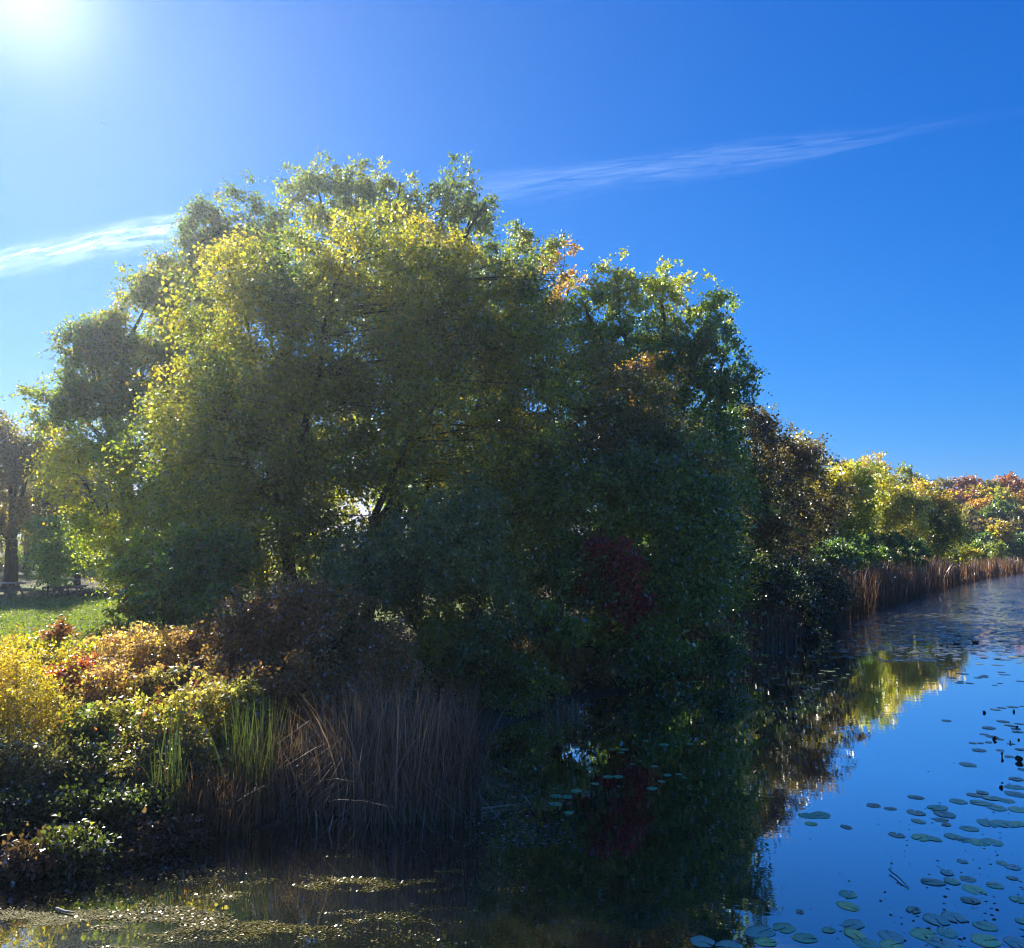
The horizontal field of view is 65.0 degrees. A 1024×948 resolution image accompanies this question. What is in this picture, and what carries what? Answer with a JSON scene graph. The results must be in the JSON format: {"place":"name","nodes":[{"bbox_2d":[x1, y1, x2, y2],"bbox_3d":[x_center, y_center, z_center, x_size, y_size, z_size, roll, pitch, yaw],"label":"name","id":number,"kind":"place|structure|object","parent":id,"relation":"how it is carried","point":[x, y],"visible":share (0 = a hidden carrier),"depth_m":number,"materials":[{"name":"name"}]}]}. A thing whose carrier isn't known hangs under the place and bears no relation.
{"place":"outdoors","nodes":[
{"label":"outdoors","id":0,"kind":"place"},
{"bbox_2d":[0,595,266,665],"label":"grass","id":1,"kind":"structure","parent":0,"point":[30,605],"depth_m":31.07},
{"bbox_2d":[0,573,1023,947],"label":"water","id":2,"kind":"structure","parent":0,"point":[722,841],"depth_m":10.80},
{"bbox_2d":[0,823,541,947],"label":"floating film","id":3,"kind":"object","parent":2,"relation":"on","point":[80,918],"visible":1,"depth_m":8.55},
{"bbox_2d":[35,828,558,947],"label":"floating leaves","id":4,"kind":"object","parent":2,"relation":"on","point":[196,916],"visible":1,"depth_m":8.59,"materials":[{"name":"green plant"}]},
{"bbox_2d":[248,662,557,851],"bbox_3d":[-1.778,4.184,12.221,4.814,2.489,4.259,4,-6,-40],"label":"dead reed clump","id":5,"kind":"object","parent":2,"relation":"in","point":[429,769],"visible":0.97,"depth_m":11.68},
{"bbox_2d":[464,685,800,847],"bbox_3d":[2.893,5.388,16.920,5.104,0.027,14.386,-4,-6,40],"label":"floating film","id":6,"kind":"object","parent":2,"relation":"on","point":[514,840],"visible":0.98,"depth_m":11.86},
{"bbox_2d":[690,935,714,946],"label":"lily pad","id":7,"kind":"object","parent":2,"relation":"on","point":[697,940],"visible":1,"depth_m":8.03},
{"bbox_2d":[715,940,742,947],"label":"lily pad","id":8,"kind":"object","parent":2,"relation":"on","point":[728,944],"visible":1,"depth_m":7.96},
{"bbox_2d":[744,925,775,937],"bbox_3d":[2.535,4.686,8.227,0.336,0.003,0.264,2,-5,-24],"label":"lily pad","id":9,"kind":"object","parent":2,"relation":"on","point":[752,931],"visible":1,"depth_m":8.22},
{"bbox_2d":[773,923,795,932],"bbox_3d":[2.812,4.692,8.312,0.235,0.003,0.221,3,-6,-37],"label":"lily pad","id":10,"kind":"object","parent":2,"relation":"on","point":[788,928],"visible":1,"depth_m":8.31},
{"bbox_2d":[792,933,817,942],"bbox_3d":[2.946,4.674,8.089,0.248,0.003,0.201,-1,-5,10],"label":"lily pad","id":11,"kind":"object","parent":2,"relation":"on","point":[803,937],"visible":1,"depth_m":8.10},
{"bbox_2d":[843,919,864,928],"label":"lily pad","id":12,"kind":"object","parent":2,"relation":"on","point":[856,924],"visible":1,"depth_m":8.38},
{"bbox_2d":[852,938,877,947],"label":"lily pad","id":13,"kind":"object","parent":2,"relation":"on","point":[866,943],"visible":1,"depth_m":7.98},
{"bbox_2d":[877,930,903,942],"bbox_3d":[3.841,4.678,8.122,0.223,0.003,0.270,1,-5,-8],"label":"lily pad","id":14,"kind":"object","parent":2,"relation":"on","point":[894,937],"visible":1,"depth_m":8.12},
{"bbox_2d":[804,752,1023,947],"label":"floating film","id":15,"kind":"object","parent":2,"relation":"on","point":[964,938],"visible":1,"depth_m":8.94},
{"bbox_2d":[806,576,1023,662],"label":"floating film","id":16,"kind":"object","parent":2,"relation":"on","point":[943,636],"visible":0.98,"depth_m":35.49,"materials":[{"name":"liquid"}]},
{"bbox_2d":[909,928,938,939],"bbox_3d":[4.191,4.683,8.174,0.278,0.003,0.257,0,-5,1],"label":"lily pad","id":17,"kind":"object","parent":2,"relation":"on","point":[921,933],"visible":1,"depth_m":8.19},
{"bbox_2d":[922,913,949,924],"bbox_3d":[4.476,4.704,8.485,0.251,0.003,0.283,0,-5,6],"label":"lily pad","id":18,"kind":"object","parent":2,"relation":"on","point":[930,917],"visible":1,"depth_m":8.48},
{"bbox_2d":[925,937,958,947],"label":"lily pad","id":19,"kind":"object","parent":2,"relation":"on","point":[948,943],"visible":1,"depth_m":7.98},
{"bbox_2d":[941,911,966,921],"bbox_3d":[4.691,4.708,8.539,0.245,0.003,0.260,0,-5,2],"label":"lily pad","id":20,"kind":"object","parent":2,"relation":"on","point":[950,916],"visible":1,"depth_m":8.55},
{"bbox_2d":[972,921,997,930],"bbox_3d":[4.921,4.694,8.343,0.222,0.003,0.230,3,-6,-34],"label":"lily pad","id":21,"kind":"object","parent":2,"relation":"on","point":[990,927],"visible":1,"depth_m":8.33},
{"bbox_2d":[971,934,1000,946],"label":"lily pad","id":22,"kind":"object","parent":2,"relation":"on","point":[979,939],"visible":1,"depth_m":8.04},
{"bbox_2d":[1003,936,1023,947],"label":"lily pad","id":23,"kind":"object","parent":2,"relation":"on","point":[1010,940],"visible":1,"depth_m":8.02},
{"bbox_2d":[0,535,1023,866],"bbox_3d":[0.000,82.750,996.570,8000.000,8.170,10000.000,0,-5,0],"label":"ground","id":24,"kind":"structure","parent":0,"point":[592,693],"depth_m":20.76,"materials":[{"name":"green plant"}]},
{"bbox_2d":[0,582,35,598],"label":"picnic table","id":25,"kind":"object","parent":24,"relation":"on","point":[10,589],"visible":0.97,"depth_m":38.24,"materials":[{"name":"grey wood"}]},
{"bbox_2d":[0,466,69,571],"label":"oak tree","id":26,"kind":"object","parent":24,"relation":"on","point":[25,554],"visible":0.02,"depth_m":63.49,"materials":[{"name":"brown plant"}]},
{"bbox_2d":[0,408,92,588],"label":"oak tree","id":27,"kind":"object","parent":24,"relation":"on","point":[14,448],"visible":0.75,"depth_m":45.05,"materials":[{"name":"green plant"}]},
{"bbox_2d":[13,514,90,596],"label":"dogwood sapling","id":28,"kind":"object","parent":24,"relation":"on","point":[52,559],"visible":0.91,"depth_m":38.70,"materials":[{"name":"green plant"}]},
{"bbox_2d":[0,625,104,788],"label":"golden shrub","id":29,"kind":"object","parent":24,"relation":"on","point":[12,665],"visible":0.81,"depth_m":12.54,"materials":[{"name":"yellow plant"}]},
{"bbox_2d":[2,627,105,674],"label":"lime shrub","id":30,"kind":"object","parent":24,"relation":"on","point":[34,641],"visible":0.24,"depth_m":16.62,"materials":[{"name":"yellow plant"}]},
{"bbox_2d":[33,608,93,680],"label":"red shrub","id":31,"kind":"object","parent":24,"relation":"on","point":[58,631],"visible":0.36,"depth_m":16.82,"materials":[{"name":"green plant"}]},
{"bbox_2d":[44,579,88,595],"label":"picnic table","id":32,"kind":"object","parent":24,"relation":"on","point":[55,588],"visible":0.64,"depth_m":40.08,"materials":[{"name":"grey wood"}]},
{"bbox_2d":[41,648,102,726],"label":"crimson shrub","id":33,"kind":"object","parent":24,"relation":"on","point":[62,671],"visible":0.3,"depth_m":13.82,"materials":[{"name":"red plant"}]},
{"bbox_2d":[8,441,142,585],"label":"oak tree","id":34,"kind":"object","parent":24,"relation":"on","point":[67,497],"visible":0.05,"depth_m":48.52,"materials":[{"name":"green plant"}]},
{"bbox_2d":[49,467,119,584],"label":"ash tree","id":35,"kind":"object","parent":24,"relation":"on","point":[77,575],"visible":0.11,"depth_m":48.10,"materials":[{"name":"green plant"}]},
{"bbox_2d":[51,702,122,751],"bbox_3d":[-6.537,4.165,12.550,1.207,1.276,1.256,0,-5,0],"label":"burdock","id":36,"kind":"object","parent":24,"relation":"on","point":[110,734],"visible":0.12,"depth_m":12.18,"materials":[{"name":"green plant"}]},
{"bbox_2d":[63,550,112,576],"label":"background shrub","id":37,"kind":"object","parent":24,"relation":"on","point":[93,573],"visible":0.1,"depth_m":60.80,"materials":[{"name":"green plant"}]},
{"bbox_2d":[0,774,198,877],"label":"grapevine","id":38,"kind":"object","parent":24,"relation":"on","point":[92,811],"visible":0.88,"depth_m":10.42,"materials":[{"name":"green plant"}]},
{"bbox_2d":[1,250,203,604],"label":"cottonwood tree","id":39,"kind":"object","parent":24,"relation":"on","point":[102,343],"visible":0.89,"depth_m":33.56,"materials":[{"name":"green plant"}]},
{"bbox_2d":[0,800,215,887],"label":"virginia creeper","id":40,"kind":"object","parent":24,"relation":"on","point":[17,860],"visible":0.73,"depth_m":10.08,"materials":[{"name":"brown plant"}]},
{"bbox_2d":[0,712,240,820],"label":"bramble","id":41,"kind":"object","parent":24,"relation":"on","point":[24,772],"visible":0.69,"depth_m":11.33,"materials":[{"name":"green plant"}]},
{"bbox_2d":[86,601,175,666],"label":"spicebush","id":42,"kind":"object","parent":24,"relation":"on","point":[124,609],"visible":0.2,"depth_m":18.83,"materials":[{"name":"plant"}]},
{"bbox_2d":[33,621,233,748],"bbox_3d":[-6.873,3.943,15.083,4.122,2.187,4.711,0,-5,0],"label":"bramble","id":43,"kind":"object","parent":24,"relation":"on","point":[149,674],"visible":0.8,"depth_m":15.22,"materials":[{"name":"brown plant"}]},
{"bbox_2d":[19,396,263,632],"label":"box elder tree","id":44,"kind":"object","parent":24,"relation":"on","point":[108,527],"visible":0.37,"depth_m":28.18,"materials":[{"name":"green plant"}]},
{"bbox_2d":[0,576,302,646],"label":"fallen leaves","id":45,"kind":"object","parent":24,"relation":"on","point":[61,606],"visible":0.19,"depth_m":35.18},
{"bbox_2d":[140,696,188,821],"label":"cattail clump","id":46,"kind":"object","parent":24,"relation":"on","point":[177,782],"visible":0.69,"depth_m":10.97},
{"bbox_2d":[36,665,295,785],"bbox_3d":[-5.321,4.084,12.568,3.965,2.023,2.211,2,-5,-27],"label":"bramble","id":47,"kind":"object","parent":24,"relation":"on","point":[209,715],"visible":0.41,"depth_m":12.50,"materials":[{"name":"green plant"}]},
{"bbox_2d":[99,509,268,656],"bbox_3d":[-8.307,2.964,20.174,4.548,4.252,3.899,0,-5,0],"label":"dogwood shrub","id":48,"kind":"object","parent":24,"relation":"on","point":[192,579],"visible":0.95,"depth_m":20.02,"materials":[{"name":"green plant"}]},
{"bbox_2d":[159,753,268,842],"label":"dry reed clump","id":49,"kind":"object","parent":24,"relation":"on","point":[232,812],"visible":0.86,"depth_m":10.98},
{"bbox_2d":[111,166,319,600],"bbox_3d":[-13.041,-3.928,36.374,9.261,20.094,6.070,0,-5,0],"label":"cottonwood tree","id":50,"kind":"object","parent":24,"relation":"on","point":[199,212],"visible":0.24,"depth_m":36.12,"materials":[{"name":"green plant"}]},
{"bbox_2d":[175,612,290,736],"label":"bronze shrub","id":51,"kind":"object","parent":24,"relation":"on","point":[200,631],"visible":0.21,"depth_m":15.79,"materials":[{"name":"brown plant"}]},
{"bbox_2d":[130,361,367,611],"bbox_3d":[-9.854,0.426,30.879,9.529,10.634,6.398,0,-5,0],"label":"understory tree","id":52,"kind":"object","parent":24,"relation":"on","point":[255,527],"visible":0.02,"depth_m":30.64,"materials":[{"name":"green plant"}]},
{"bbox_2d":[204,689,298,824],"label":"cattail clump","id":53,"kind":"object","parent":24,"relation":"on","point":[239,763],"visible":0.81,"depth_m":11.54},
{"bbox_2d":[243,517,341,586],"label":"background shrub","id":54,"kind":"object","parent":24,"relation":"on","point":[297,568],"visible":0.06,"depth_m":49.76,"materials":[{"name":"green plant"}]},
{"bbox_2d":[168,701,425,844],"bbox_3d":[-2.980,4.266,11.919,4.448,1.742,3.816,0,-5,0],"label":"dead reed clump","id":55,"kind":"object","parent":24,"relation":"on","point":[294,775],"visible":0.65,"depth_m":11.64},
{"bbox_2d":[196,565,434,758],"bbox_3d":[-3.853,3.557,15.268,4.797,3.589,4.139,0,-5,0],"label":"brown shrub","id":56,"kind":"object","parent":24,"relation":"on","point":[284,609],"visible":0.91,"depth_m":15.32,"materials":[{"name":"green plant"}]},
{"bbox_2d":[280,457,406,566],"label":"background shrub","id":57,"kind":"object","parent":24,"relation":"on","point":[356,510],"visible":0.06,"depth_m":51.16,"materials":[{"name":"green plant"}]},
{"bbox_2d":[99,191,612,663],"bbox_3d":[-4.380,-1.637,23.866,14.913,14.277,8.312,0,-5,0],"label":"elm tree","id":58,"kind":"object","parent":24,"relation":"on","point":[332,385],"visible":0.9,"depth_m":23.07,"materials":[{"name":"green plant"}]},
{"bbox_2d":[258,146,557,517],"bbox_3d":[-5.380,-4.721,39.696,15.718,22.282,9.796,0,-5,0],"label":"cottonwood tree","id":59,"kind":"object","parent":24,"relation":"on","point":[363,189],"visible":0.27,"depth_m":38.91,"materials":[{"name":"green plant"}]},
{"bbox_2d":[288,462,556,697],"bbox_3d":[-2.296,2.567,19.680,6.786,5.842,4.048,0,-5,0],"label":"honeysuckle shrub","id":60,"kind":"object","parent":24,"relation":"on","point":[394,580],"visible":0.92,"depth_m":19.34,"materials":[{"name":"green plant"}]},
{"bbox_2d":[324,357,584,614],"bbox_3d":[-2.169,0.386,31.689,10.491,10.965,6.668,-2,-5,23],"label":"understory tree","id":61,"kind":"object","parent":24,"relation":"on","point":[439,411],"visible":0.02,"depth_m":31.25,"materials":[{"name":"green plant"}]},
{"bbox_2d":[405,598,571,719],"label":"hawthorn shrub","id":62,"kind":"object","parent":24,"relation":"on","point":[509,674],"visible":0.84,"depth_m":18.71,"materials":[{"name":"green plant"}]},
{"bbox_2d":[470,218,572,551],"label":"poplar tree","id":63,"kind":"object","parent":24,"relation":"on","point":[553,244],"visible":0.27,"depth_m":42.70,"materials":[{"name":"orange plant"}]},
{"bbox_2d":[512,686,591,716],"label":"dry reed clump","id":64,"kind":"object","parent":24,"relation":"on","point":[572,710],"visible":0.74,"depth_m":18.47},
{"bbox_2d":[514,599,601,661],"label":"sumac sapling","id":65,"kind":"object","parent":24,"relation":"on","point":[568,632],"visible":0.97,"depth_m":19.76,"materials":[{"name":"green plant"}]},
{"bbox_2d":[537,237,590,587],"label":"maple tree","id":66,"kind":"object","parent":24,"relation":"on","point":[571,272],"visible":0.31,"depth_m":44.54,"materials":[{"name":"orange plant"}]},
{"bbox_2d":[489,584,682,693],"bbox_3d":[2.115,4.579,21.858,5.982,3.305,3.576,2,-5,-22],"label":"buttonbush shrub","id":67,"kind":"object","parent":24,"relation":"on","point":[577,663],"visible":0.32,"depth_m":21.06,"materials":[{"name":"green plant"}]},
{"bbox_2d":[428,286,766,628],"bbox_3d":[2.663,-0.356,26.565,11.720,12.563,6.935,2,-5,-21],"label":"ash tree","id":68,"kind":"object","parent":24,"relation":"on","point":[619,420],"visible":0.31,"depth_m":26.17,"materials":[{"name":"green plant"}]},
{"bbox_2d":[465,428,773,693],"bbox_3d":[2.947,2.481,23.141,9.505,7.949,5.614,1,-5,-12],"label":"walnut tree","id":69,"kind":"object","parent":24,"relation":"on","point":[685,536],"visible":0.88,"depth_m":22.23,"materials":[{"name":"green plant"}]},
{"bbox_2d":[566,527,663,638],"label":"creeper vine","id":70,"kind":"object","parent":69,"relation":"hanging from","point":[638,605],"visible":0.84,"depth_m":21.29,"materials":[{"name":"red plant"}]},
{"bbox_2d":[583,347,691,544],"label":"sassafras tree","id":71,"kind":"object","parent":24,"relation":"on","point":[653,368],"visible":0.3,"depth_m":30.95,"materials":[{"name":"green plant"}]},
{"bbox_2d":[541,246,772,580],"bbox_3d":[6.302,-1.981,36.831,10.240,17.348,5.992,0,-5,0],"label":"cottonwood tree","id":72,"kind":"object","parent":24,"relation":"on","point":[719,386],"visible":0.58,"depth_m":36.55,"materials":[{"name":"green plant"}]},
{"bbox_2d":[579,405,774,619],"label":"understory tree","id":73,"kind":"object","parent":24,"relation":"on","point":[730,443],"visible":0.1,"depth_m":32.25,"materials":[{"name":"green plant"}]},
{"bbox_2d":[589,575,790,646],"bbox_3d":[9.344,5.299,34.880,5.432,2.679,19.061,-3,-6,34],"label":"reed bed","id":74,"kind":"object","parent":24,"relation":"on","point":[682,636],"visible":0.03,"depth_m":29.48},
{"bbox_2d":[636,443,815,583],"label":"understory tree","id":75,"kind":"object","parent":24,"relation":"on","point":[772,550],"visible":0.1,"depth_m":41.29,"materials":[{"name":"green plant"}]},
{"bbox_2d":[677,602,804,661],"bbox_3d":[8.571,5.540,29.498,3.427,1.962,8.890,-3,-6,34],"label":"reed bed","id":76,"kind":"object","parent":24,"relation":"on","point":[783,637],"visible":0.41,"depth_m":29.32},
{"bbox_2d":[706,548,860,646],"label":"willow shrub","id":77,"kind":"object","parent":24,"relation":"on","point":[807,590],"visible":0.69,"depth_m":32.99,"materials":[{"name":"green plant"}]},
{"bbox_2d":[710,401,865,567],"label":"oak tree","id":78,"kind":"object","parent":24,"relation":"on","point":[771,448],"visible":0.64,"depth_m":43.31,"materials":[{"name":"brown plant"}]},
{"bbox_2d":[764,429,848,549],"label":"hackberry tree","id":79,"kind":"object","parent":24,"relation":"on","point":[827,535],"visible":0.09,"depth_m":55.61,"materials":[{"name":"brown plant"}]},
{"bbox_2d":[744,557,923,629],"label":"reed bed","id":80,"kind":"object","parent":24,"relation":"on","point":[870,597],"visible":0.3,"depth_m":45.49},
{"bbox_2d":[800,536,867,579],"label":"willow shrub","id":81,"kind":"object","parent":24,"relation":"on","point":[837,546],"visible":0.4,"depth_m":49.03,"materials":[{"name":"green plant"}]},
{"bbox_2d":[816,456,897,545],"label":"linden tree","id":82,"kind":"object","parent":24,"relation":"on","point":[861,519],"visible":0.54,"depth_m":61.27,"materials":[{"name":"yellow plant"}]},
{"bbox_2d":[834,451,908,502],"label":"wispy poplar tree","id":83,"kind":"object","parent":24,"relation":"on","point":[879,455],"visible":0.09,"depth_m":71.45,"materials":[{"name":"yellow plant"}]},
{"bbox_2d":[838,531,933,574],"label":"willow shrub","id":84,"kind":"object","parent":24,"relation":"on","point":[882,551],"visible":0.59,"depth_m":58.85,"materials":[{"name":"green plant"}]},
{"bbox_2d":[824,552,962,608],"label":"reed bed","id":85,"kind":"object","parent":24,"relation":"on","point":[938,577],"visible":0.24,"depth_m":58.15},
{"bbox_2d":[853,465,939,559],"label":"willow tree","id":86,"kind":"object","parent":24,"relation":"on","point":[898,511],"visible":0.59,"depth_m":65.44,"materials":[{"name":"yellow plant"}]},
{"bbox_2d":[883,461,933,491],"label":"sycamore tree","id":87,"kind":"object","parent":24,"relation":"on","point":[908,471],"visible":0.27,"depth_m":79.99,"materials":[{"name":"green plant"}]},
{"bbox_2d":[884,477,975,563],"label":"mulberry tree","id":88,"kind":"object","parent":24,"relation":"on","point":[949,531],"visible":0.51,"depth_m":73.04,"materials":[{"name":"green plant"}]},
{"bbox_2d":[925,476,957,495],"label":"maple tree","id":89,"kind":"object","parent":24,"relation":"on","point":[945,483],"visible":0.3,"depth_m":149.63,"materials":[{"name":"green plant"}]},
{"bbox_2d":[940,528,977,565],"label":"olive shrub","id":90,"kind":"object","parent":24,"relation":"on","point":[964,552],"visible":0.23,"depth_m":77.04,"materials":[{"name":"green plant"}]},
{"bbox_2d":[944,486,978,516],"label":"maple tree","id":91,"kind":"object","parent":24,"relation":"on","point":[961,498],"visible":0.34,"depth_m":138.83,"materials":[{"name":"orange plant"}]},
{"bbox_2d":[904,552,1023,584],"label":"reed bed","id":92,"kind":"object","parent":24,"relation":"on","point":[976,571],"visible":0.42,"depth_m":85.15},
{"bbox_2d":[944,502,984,526],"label":"oak tree","id":93,"kind":"object","parent":24,"relation":"on","point":[969,510],"visible":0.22,"depth_m":129.40,"materials":[{"name":"yellow plant"}]},
{"bbox_2d":[949,473,988,492],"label":"oak tree","id":94,"kind":"object","parent":24,"relation":"on","point":[966,481],"visible":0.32,"depth_m":149.50,"materials":[{"name":"red plant"}]},
{"bbox_2d":[962,484,995,504],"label":"oak tree","id":95,"kind":"object","parent":24,"relation":"on","point":[983,492],"visible":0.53,"depth_m":144.37,"materials":[{"name":"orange plant"}]},
{"bbox_2d":[966,539,992,562],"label":"green shrub","id":96,"kind":"object","parent":24,"relation":"on","point":[976,544],"visible":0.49,"depth_m":89.09,"materials":[{"name":"green plant"}]},
{"bbox_2d":[962,515,998,535],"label":"maple tree","id":97,"kind":"object","parent":24,"relation":"on","point":[973,520],"visible":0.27,"depth_m":121.33,"materials":[{"name":"orange plant"}]},
{"bbox_2d":[962,494,1003,517],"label":"maple tree","id":98,"kind":"object","parent":24,"relation":"on","point":[982,503],"visible":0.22,"depth_m":134.94,"materials":[{"name":"orange plant"}]},
{"bbox_2d":[964,530,1023,558],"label":"bush","id":99,"kind":"object","parent":24,"relation":"on","point":[985,536],"visible":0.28,"depth_m":110.23,"materials":[{"name":"green plant"}]},
{"bbox_2d":[980,540,1011,560],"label":"green shrub","id":100,"kind":"object","parent":24,"relation":"on","point":[1000,550],"visible":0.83,"depth_m":94.93,"materials":[{"name":"green plant"}]},
{"bbox_2d":[977,495,1015,523],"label":"oak tree","id":101,"kind":"object","parent":24,"relation":"on","point":[992,509],"visible":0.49,"depth_m":129.50,"materials":[{"name":"green plant"}]},
{"bbox_2d":[985,519,1017,544],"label":"golden shrub","id":102,"kind":"object","parent":24,"relation":"on","point":[1003,536],"visible":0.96,"depth_m":109.24,"materials":[{"name":"yellow plant"}]},
{"bbox_2d":[988,484,1023,511],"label":"oak tree","id":103,"kind":"object","parent":24,"relation":"on","point":[1008,497],"visible":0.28,"depth_m":139.21,"materials":[{"name":"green plant"}]},
{"bbox_2d":[991,471,1023,499],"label":"oak tree","id":104,"kind":"object","parent":24,"relation":"on","point":[1015,484],"visible":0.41,"depth_m":149.22,"materials":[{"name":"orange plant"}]},
{"bbox_2d":[1002,529,1023,561],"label":"bush","id":105,"kind":"object","parent":24,"relation":"on","point":[1019,551],"visible":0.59,"depth_m":110.36,"materials":[{"name":"green plant"}]},
{"bbox_2d":[1003,506,1023,531],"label":"maple tree","id":106,"kind":"object","parent":24,"relation":"on","point":[1018,514],"visible":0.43,"depth_m":127.12,"materials":[{"name":"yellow plant"}]},
{"bbox_2d":[0,0,1023,534],"label":"sky","id":107,"kind":"structure","parent":0,"point":[853,170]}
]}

